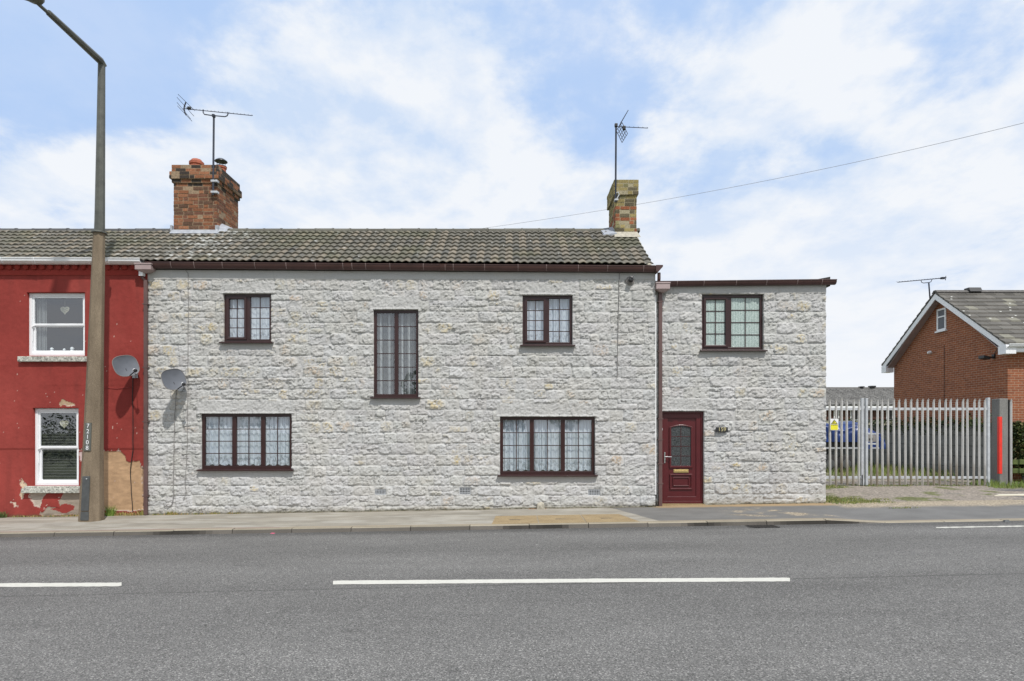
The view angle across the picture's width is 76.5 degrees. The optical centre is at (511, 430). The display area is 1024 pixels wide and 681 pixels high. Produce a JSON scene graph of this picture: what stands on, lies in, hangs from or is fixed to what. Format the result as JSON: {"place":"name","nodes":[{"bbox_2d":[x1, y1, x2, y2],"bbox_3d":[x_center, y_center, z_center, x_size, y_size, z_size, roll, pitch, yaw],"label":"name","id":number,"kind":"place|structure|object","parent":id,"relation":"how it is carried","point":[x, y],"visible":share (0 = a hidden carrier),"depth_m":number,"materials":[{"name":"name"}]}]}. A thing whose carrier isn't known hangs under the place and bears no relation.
{"place":"outdoors","nodes":[
{"label":"outdoors","id":0,"kind":"place"},
{"bbox_2d":[0,521,1023,680],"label":"road","id":1,"kind":"structure","parent":0,"point":[923,601],"depth_m":6.98,"materials":[{"name":"grey asphalt"}]},
{"bbox_2d":[0,582,120,586],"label":"road marking","id":2,"kind":"object","parent":1,"relation":"on","point":[53,584],"visible":1,"depth_m":8.33,"materials":[{"name":"white paint"}]},
{"bbox_2d":[333,577,789,583],"bbox_3d":[0.577,1.871,8.107,5.740,0.094,0.231,0,0,2],"label":"road marking","id":3,"kind":"object","parent":1,"relation":"on","point":[773,579],"visible":1,"depth_m":8.11,"materials":[{"name":"white paint"}]},
{"bbox_2d":[745,525,779,527],"bbox_3d":[4.722,1.800,12.250,0.548,0.018,0.320,0,0,0],"label":"drain grating","id":4,"kind":"object","parent":1,"relation":"on","point":[762,526],"visible":1,"depth_m":12.20,"materials":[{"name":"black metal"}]},
{"bbox_2d":[936,526,1021,527],"bbox_3d":[8.927,1.736,11.796,2.528,0.041,0.152,0,0,0],"label":"road marking","id":5,"kind":"object","parent":1,"relation":"on","point":[978,526],"visible":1,"depth_m":11.78,"materials":[{"name":"white paint"}]},
{"bbox_2d":[0,499,1023,531],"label":"pavement","id":6,"kind":"structure","parent":0,"point":[965,510],"depth_m":13.67,"materials":[{"name":"grey concrete"}]},
{"bbox_2d":[0,511,7,517],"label":"weeds","id":7,"kind":"object","parent":6,"relation":"on","point":[3,515],"visible":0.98,"depth_m":14.67,"materials":[{"name":"green plant"}]},
{"bbox_2d":[9,514,77,516],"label":"weeds","id":8,"kind":"object","parent":6,"relation":"on","point":[64,515],"visible":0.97,"depth_m":14.70,"materials":[{"name":"green plant"}]},
{"bbox_2d":[26,0,107,521],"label":"street lamp","id":9,"kind":"object","parent":6,"relation":"on","point":[91,502],"visible":0.98,"depth_m":13.90,"materials":[{"name":"metal"}]},
{"bbox_2d":[81,476,89,510],"bbox_3d":[-9.048,1.332,13.804,0.179,0.732,0.068,0,0,0],"label":"access door","id":10,"kind":"structure","parent":9,"relation":"in","point":[85,496],"depth_m":13.78,"materials":[{"name":"metal"}]},
{"bbox_2d":[104,506,117,515],"bbox_3d":[-9.074,1.797,14.654,0.474,0.277,0.218,0,0,0],"label":"grass tuft","id":11,"kind":"object","parent":6,"relation":"on","point":[109,512],"visible":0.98,"depth_m":14.66,"materials":[{"name":"green plant"}]},
{"bbox_2d":[105,508,143,515],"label":"weeds","id":12,"kind":"object","parent":6,"relation":"on","point":[128,514],"visible":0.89,"depth_m":14.69,"materials":[{"name":"brown plant"}]},
{"bbox_2d":[152,511,239,514],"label":"weeds","id":13,"kind":"object","parent":6,"relation":"on","point":[171,513],"visible":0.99,"depth_m":14.70,"materials":[{"name":"green plant"}]},
{"bbox_2d":[252,506,655,512],"bbox_3d":[-1.357,1.788,14.718,9.236,0.190,0.061,0,0,0],"label":"moss","id":14,"kind":"object","parent":6,"relation":"on","point":[459,509],"visible":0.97,"depth_m":14.71,"materials":[{"name":"green plant"}]},
{"bbox_2d":[492,515,537,523],"bbox_3d":[0.060,1.804,13.125,0.904,0.055,1.050,0,0,0],"label":"access cover","id":15,"kind":"object","parent":6,"relation":"on","point":[526,519],"visible":0.93,"depth_m":13.07,"materials":[{"name":"beige concrete"}]},
{"bbox_2d":[537,502,544,508],"bbox_3d":[0.647,1.702,14.671,0.189,0.194,0.158,0,0,0],"label":"stone lump","id":16,"kind":"object","parent":6,"relation":"on","point":[540,505],"visible":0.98,"depth_m":14.61,"materials":[{"name":"beige stone"}]},
{"bbox_2d":[537,515,585,522],"bbox_3d":[0.980,1.788,13.125,0.904,0.055,1.050,0,0,0],"label":"access cover","id":17,"kind":"object","parent":6,"relation":"on","point":[560,519],"visible":0.96,"depth_m":13.05,"materials":[{"name":"beige concrete"}]},
{"bbox_2d":[581,514,639,522],"bbox_3d":[1.960,1.774,13.125,1.024,0.053,1.050,0,0,0],"label":"access cover","id":18,"kind":"object","parent":6,"relation":"on","point":[604,518],"visible":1,"depth_m":13.05,"materials":[{"name":"beige concrete"}]},
{"bbox_2d":[888,506,918,508],"bbox_3d":[8.456,1.655,14.019,0.697,0.066,0.136,0,0,0],"label":"grass tuft","id":19,"kind":"object","parent":6,"relation":"on","point":[901,507],"visible":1,"depth_m":14.01,"materials":[{"name":"green plant"}]},
{"bbox_2d":[0,0,1023,386],"label":"sky","id":20,"kind":"structure","parent":0,"point":[370,114],"materials":[{"name":"blue"}]},
{"bbox_2d":[487,123,1021,227],"bbox_3d":[7.981,-10.172,27.774,24.240,0.602,1.911,0,0,35],"label":"overhead cable","id":21,"kind":"object","parent":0,"point":[782,177],"visible":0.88,"depth_m":26.32,"materials":[{"name":"black rubber"}]},
{"bbox_2d":[826,460,953,479],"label":"grass","id":22,"kind":"structure","parent":0,"point":[885,470],"depth_m":21.96,"materials":[{"name":"green plant"}]},
{"bbox_2d":[848,483,986,486],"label":"grass","id":23,"kind":"structure","parent":0,"point":[868,485],"depth_m":18.37,"materials":[{"name":"green plant"}]},
{"bbox_2d":[826,467,1023,502],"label":"yard ground","id":24,"kind":"structure","parent":0,"point":[920,492],"depth_m":16.83,"materials":[{"name":"grey stone"}]},
{"bbox_2d":[826,398,863,485],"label":"palisade gate","id":25,"kind":"structure","parent":24,"relation":"on","point":[860,476],"depth_m":18.37,"materials":[{"name":"metal"}]},
{"bbox_2d":[830,419,837,429],"bbox_3d":[9.087,-0.177,18.325,0.226,0.326,0.020,0,0,0],"label":"warning sign","id":26,"kind":"object","parent":25,"relation":"attached to","point":[833,424],"visible":1,"depth_m":18.32,"materials":[{"name":"yellow plastic"}]},
{"bbox_2d":[826,421,885,472],"bbox_3d":[12.022,0.573,23.857,2.601,1.884,1.907,0,0,0],"label":"covered trailer","id":27,"kind":"object","parent":24,"relation":"on","point":[844,444],"visible":0.34,"depth_m":23.11,"materials":[{"name":"blue fabric"}]},
{"bbox_2d":[824,484,892,504],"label":"verge grass","id":28,"kind":"structure","parent":24,"relation":"on","point":[836,499],"depth_m":15.20,"materials":[{"name":"green plant"}]},
{"bbox_2d":[826,386,893,424],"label":"bungalow","id":29,"kind":"object","parent":24,"relation":"on","point":[851,394],"visible":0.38,"depth_m":43.18,"materials":[{"name":"concrete"}]},
{"bbox_2d":[833,410,838,419],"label":"window","id":30,"kind":"structure","parent":29,"relation":"in","point":[833,410],"depth_m":41.96,"materials":[{"name":"white plastic"}]},
{"bbox_2d":[850,410,857,419],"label":"window","id":31,"kind":"structure","parent":29,"relation":"in","point":[856,411],"depth_m":41.98,"materials":[{"name":"white plastic"}]},
{"bbox_2d":[886,410,892,419],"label":"window","id":32,"kind":"structure","parent":29,"relation":"in","point":[890,411],"depth_m":41.98,"materials":[{"name":"white plastic"}]},
{"bbox_2d":[832,423,991,479],"bbox_3d":[11.604,0.770,25.891,12.929,2.050,6.070,0,0,39],"label":"panel fence","id":33,"kind":"object","parent":24,"relation":"on","point":[931,450],"visible":0.14,"depth_m":22.47,"materials":[{"name":"wood"}]},
{"bbox_2d":[848,413,1012,434],"bbox_3d":[14.489,-0.206,23.382,0.454,0.760,8.313,0,0,-4],"label":"ivy","id":34,"kind":"object","parent":33,"relation":"attached to","point":[919,424],"visible":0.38,"depth_m":22.64,"materials":[{"name":"green plant"}]},
{"bbox_2d":[864,398,989,485],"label":"palisade gate","id":35,"kind":"structure","parent":24,"relation":"on","point":[870,437],"depth_m":18.37,"materials":[{"name":"metal"}]},
{"bbox_2d":[881,287,1023,480],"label":"brick house","id":36,"kind":"structure","parent":24,"relation":"on","point":[957,333],"depth_m":22.26,"materials":[{"name":"brick"}]},
{"bbox_2d":[897,276,946,298],"bbox_3d":[14.758,-4.922,23.469,1.770,1.308,0.304,0,0,0],"label":"tv aerial","id":37,"kind":"object","parent":36,"relation":"attached to","point":[945,277],"visible":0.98,"depth_m":23.39,"materials":[{"name":"metal"}]},
{"bbox_2d":[935,307,946,332],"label":"window","id":38,"kind":"structure","parent":36,"relation":"in","point":[941,313],"depth_m":23.07,"materials":[{"name":"white plastic"}]},
{"bbox_2d":[978,348,997,359],"bbox_3d":[15.044,-2.467,20.352,0.429,0.448,0.657,0,0,0],"label":"floodlight","id":39,"kind":"object","parent":36,"relation":"attached to","point":[983,357],"visible":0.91,"depth_m":20.50,"materials":[{"name":"black plastic"}]},
{"bbox_2d":[992,399,1007,485],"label":"concrete pillar","id":40,"kind":"structure","parent":24,"relation":"on","point":[1000,440],"depth_m":18.38,"materials":[{"name":"grey concrete"}]},
{"bbox_2d":[994,494,1023,495],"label":"concrete strip","id":41,"kind":"object","parent":24,"relation":"on","point":[1009,495],"visible":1,"depth_m":15.72,"materials":[{"name":"beige concrete"}]},
{"bbox_2d":[1008,399,1012,484],"bbox_3d":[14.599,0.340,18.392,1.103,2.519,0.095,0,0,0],"label":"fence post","id":42,"kind":"object","parent":24,"relation":"on","point":[1010,440],"visible":0.83,"depth_m":18.37,"materials":[{"name":"metal"}]},
{"bbox_2d":[1012,420,1023,481],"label":"hedge bush","id":43,"kind":"object","parent":24,"relation":"on","point":[1017,437],"visible":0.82,"depth_m":19.50,"materials":[{"name":"green plant"}]},
{"bbox_2d":[1012,460,1023,472],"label":"rail fence","id":44,"kind":"object","parent":24,"relation":"on","point":[1017,470],"depth_m":19.00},
{"bbox_2d":[970,478,1023,488],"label":"grass","id":45,"kind":"structure","parent":0,"point":[997,485],"depth_m":17.84,"materials":[{"name":"green plant"}]},
{"bbox_3d":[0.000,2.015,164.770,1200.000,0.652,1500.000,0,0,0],"label":"ground","id":46,"kind":"structure","parent":0,"visible":0},
{"bbox_2d":[0,228,211,516],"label":"red house","id":47,"kind":"structure","parent":46,"relation":"on","point":[52,266],"depth_m":14.75,"materials":[{"name":"paint"}]},
{"bbox_2d":[37,298,46,350],"bbox_3d":[-10.834,-2.445,14.978,0.210,1.342,0.088,0,0,0],"label":"side curtain","id":48,"kind":"object","parent":47,"relation":"hanging from","point":[40,323],"visible":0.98,"depth_m":14.99,"materials":[{"name":"white fabric"}]},
{"bbox_2d":[21,408,79,492],"bbox_3d":[-10.436,0.449,14.790,1.307,1.920,0.240,0,0,0],"label":"window","id":49,"kind":"structure","parent":47,"relation":"in","point":[41,486],"depth_m":14.82,"materials":[{"name":"white plastic"}]},
{"bbox_2d":[17,293,86,361],"bbox_3d":[-10.390,-2.349,14.790,1.557,1.574,0.240,0,0,0],"label":"window","id":50,"kind":"structure","parent":47,"relation":"in","point":[34,355],"depth_m":14.82,"materials":[{"name":"white plastic"}]},
{"bbox_2d":[42,414,76,479],"bbox_3d":[-10.356,0.362,14.981,0.934,1.616,0.022,0,0,0],"label":"venetian blind","id":51,"kind":"object","parent":47,"relation":"attached to","point":[59,450],"visible":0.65,"depth_m":14.98,"materials":[{"name":"plastic"}]},
{"bbox_2d":[60,421,68,427],"bbox_3d":[-10.282,-0.215,14.925,0.206,0.330,0.021,0,0,0],"label":"heart ornament","id":52,"kind":"object","parent":47,"relation":"hanging from","point":[63,424],"visible":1,"depth_m":14.92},
{"bbox_2d":[60,307,68,313],"bbox_3d":[-10.260,-2.828,14.915,0.206,0.330,0.021,0,0,0],"label":"heart ornament","id":53,"kind":"object","parent":47,"relation":"hanging from","point":[65,311],"visible":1,"depth_m":14.91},
{"bbox_2d":[112,355,139,377],"bbox_3d":[-8.443,-1.431,14.434,0.511,0.503,0.632,0,0,0],"label":"satellite dish","id":54,"kind":"object","parent":47,"relation":"attached to","point":[125,365],"visible":1,"depth_m":14.37,"materials":[{"name":"grey metal"}]},
{"bbox_2d":[130,378,133,510],"bbox_3d":[-8.621,0.295,14.735,0.084,3.045,0.017,0,0,0],"label":"cable","id":55,"kind":"object","parent":47,"relation":"attached to","point":[133,447],"visible":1,"depth_m":14.73,"materials":[{"name":"black rubber"}]},
{"bbox_2d":[144,158,836,514],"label":"stone house","id":56,"kind":"structure","parent":46,"relation":"on","point":[700,361],"depth_m":14.76,"materials":[{"name":"stone"}]},
{"bbox_2d":[163,390,176,506],"bbox_3d":[-7.745,0.402,14.720,0.300,2.668,0.016,0,0,0],"label":"cable","id":57,"kind":"object","parent":56,"relation":"attached to","point":[173,454],"visible":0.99,"depth_m":14.71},
{"bbox_2d":[161,368,186,391],"bbox_3d":[-7.394,-1.134,14.444,0.511,0.503,0.612,0,0,0],"label":"satellite dish","id":58,"kind":"object","parent":56,"relation":"attached to","point":[173,379],"visible":1,"depth_m":14.39,"materials":[{"name":"grey metal"}]},
{"bbox_2d":[183,270,188,499],"bbox_3d":[-7.383,-1.041,14.725,0.131,5.223,0.012,0,0,0],"label":"cable","id":59,"kind":"object","parent":56,"relation":"attached to","point":[187,401],"visible":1,"depth_m":14.72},
{"bbox_2d":[178,94,252,194],"bbox_3d":[-7.613,-7.343,16.740,1.919,2.538,0.250,0,0,0],"label":"tv aerial","id":60,"kind":"object","parent":56,"relation":"attached to","point":[213,181],"visible":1,"depth_m":16.73,"materials":[{"name":"metal"}]},
{"bbox_2d":[187,379,260,381],"bbox_3d":[-6.141,-1.142,14.725,2.421,0.069,0.010,0,0,0],"label":"cable","id":61,"kind":"object","parent":56,"relation":"attached to","point":[232,379],"visible":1,"depth_m":14.72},
{"bbox_2d":[196,414,293,470],"bbox_3d":[-6.033,0.261,14.770,2.178,1.295,0.230,0,0,0],"label":"window","id":62,"kind":"structure","parent":56,"relation":"in","point":[234,467],"depth_m":14.82,"materials":[{"name":"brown wood"}]},
{"bbox_2d":[219,294,273,342],"bbox_3d":[-6.010,-2.545,14.770,1.201,1.136,0.230,0,0,0],"label":"window","id":63,"kind":"structure","parent":56,"relation":"in","point":[247,318],"depth_m":14.82,"materials":[{"name":"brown wood"}]},
{"bbox_2d":[206,417,289,464],"bbox_3d":[-6.033,0.217,14.914,2.028,1.166,0.099,0,0,0],"label":"net curtain","id":64,"kind":"object","parent":56,"relation":"attached to","point":[212,428],"visible":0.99,"depth_m":14.91,"materials":[{"name":"white fabric"}]},
{"bbox_2d":[230,298,269,338],"bbox_3d":[-6.010,-2.534,14.913,1.051,1.117,0.093,0,0,0],"label":"net curtain","id":65,"kind":"object","parent":56,"relation":"attached to","point":[255,323],"visible":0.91,"depth_m":14.91,"materials":[{"name":"white fabric"}]},
{"bbox_2d":[380,313,409,393],"bbox_3d":[-2.636,-1.755,14.914,0.982,1.948,0.093,0,0,0],"label":"sheer curtain","id":66,"kind":"object","parent":56,"relation":"hanging from","point":[389,385],"visible":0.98,"depth_m":14.93,"materials":[{"name":"white fabric"}]},
{"bbox_2d":[370,310,420,397],"bbox_3d":[-2.636,-1.739,14.770,1.133,2.022,0.230,0,0,0],"label":"window","id":67,"kind":"structure","parent":56,"relation":"in","point":[396,326],"depth_m":14.82,"materials":[{"name":"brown wood"}]},
{"bbox_2d":[503,420,590,470],"bbox_3d":[0.807,0.313,14.915,2.119,1.223,0.098,0,0,0],"label":"net curtain","id":68,"kind":"object","parent":56,"relation":"attached to","point":[541,439],"visible":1,"depth_m":14.92,"materials":[{"name":"white fabric"}]},
{"bbox_2d":[520,296,574,345],"bbox_3d":[0.807,-2.494,14.770,1.246,1.170,0.230,0,0,0],"label":"window","id":69,"kind":"structure","parent":56,"relation":"in","point":[545,342],"depth_m":14.82,"materials":[{"name":"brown wood"}]},
{"bbox_2d":[497,417,597,476],"bbox_3d":[0.807,0.358,14.770,2.269,1.352,0.230,0,0,0],"label":"window","id":70,"kind":"structure","parent":56,"relation":"in","point":[531,473],"depth_m":14.82,"materials":[{"name":"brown wood"}]},
{"bbox_2d":[527,299,568,341],"bbox_3d":[0.807,-2.483,14.920,1.096,1.151,0.091,0,0,0],"label":"net curtain","id":71,"kind":"object","parent":56,"relation":"attached to","point":[554,315],"visible":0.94,"depth_m":14.91,"materials":[{"name":"white fabric"}]},
{"bbox_2d":[616,272,619,377],"bbox_3d":[2.399,-2.397,14.720,0.088,2.410,0.014,0,0,0],"label":"cable","id":72,"kind":"object","parent":56,"relation":"attached to","point":[618,329],"visible":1,"depth_m":14.71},
{"bbox_2d":[625,276,633,285],"bbox_3d":[2.676,-3.397,14.681,0.210,0.210,0.178,0,0,0],"label":"wall light","id":73,"kind":"object","parent":56,"relation":"attached to","point":[629,280],"visible":1,"depth_m":14.71,"materials":[{"name":"black plastic"}]},
{"bbox_2d":[614,111,647,201],"bbox_3d":[3.030,-6.983,16.522,0.846,2.344,0.135,0,0,0],"label":"tv aerial","id":74,"kind":"object","parent":56,"relation":"attached to","point":[623,128],"visible":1,"depth_m":16.50,"materials":[{"name":"metal"}]},
{"bbox_2d":[662,411,702,503],"bbox_3d":[3.919,0.615,14.988,0.976,2.125,0.134,0,0,0],"label":"door","id":75,"kind":"structure","parent":56,"relation":"in","point":[682,431],"depth_m":14.99,"materials":[{"name":"red plastic"}]},
{"bbox_2d":[716,427,727,431],"bbox_3d":[4.793,-0.029,14.877,0.270,0.110,0.107,0,0,0],"label":"house number plate","id":76,"kind":"object","parent":56,"relation":"attached to","point":[721,429],"visible":1,"depth_m":14.83,"materials":[{"name":"black plastic"}]},
{"bbox_2d":[700,295,767,350],"bbox_3d":[5.061,-2.474,14.920,1.533,1.319,0.230,0,0,0],"label":"window","id":77,"kind":"structure","parent":56,"relation":"in","point":[729,322],"depth_m":15.00,"materials":[{"name":"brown wood"}]},
{"bbox_2d":[0,519,1023,537],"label":"kerb","id":78,"kind":"structure","parent":46,"relation":"on","point":[423,527],"depth_m":12.46,"materials":[{"name":"grey concrete"}]}
]}

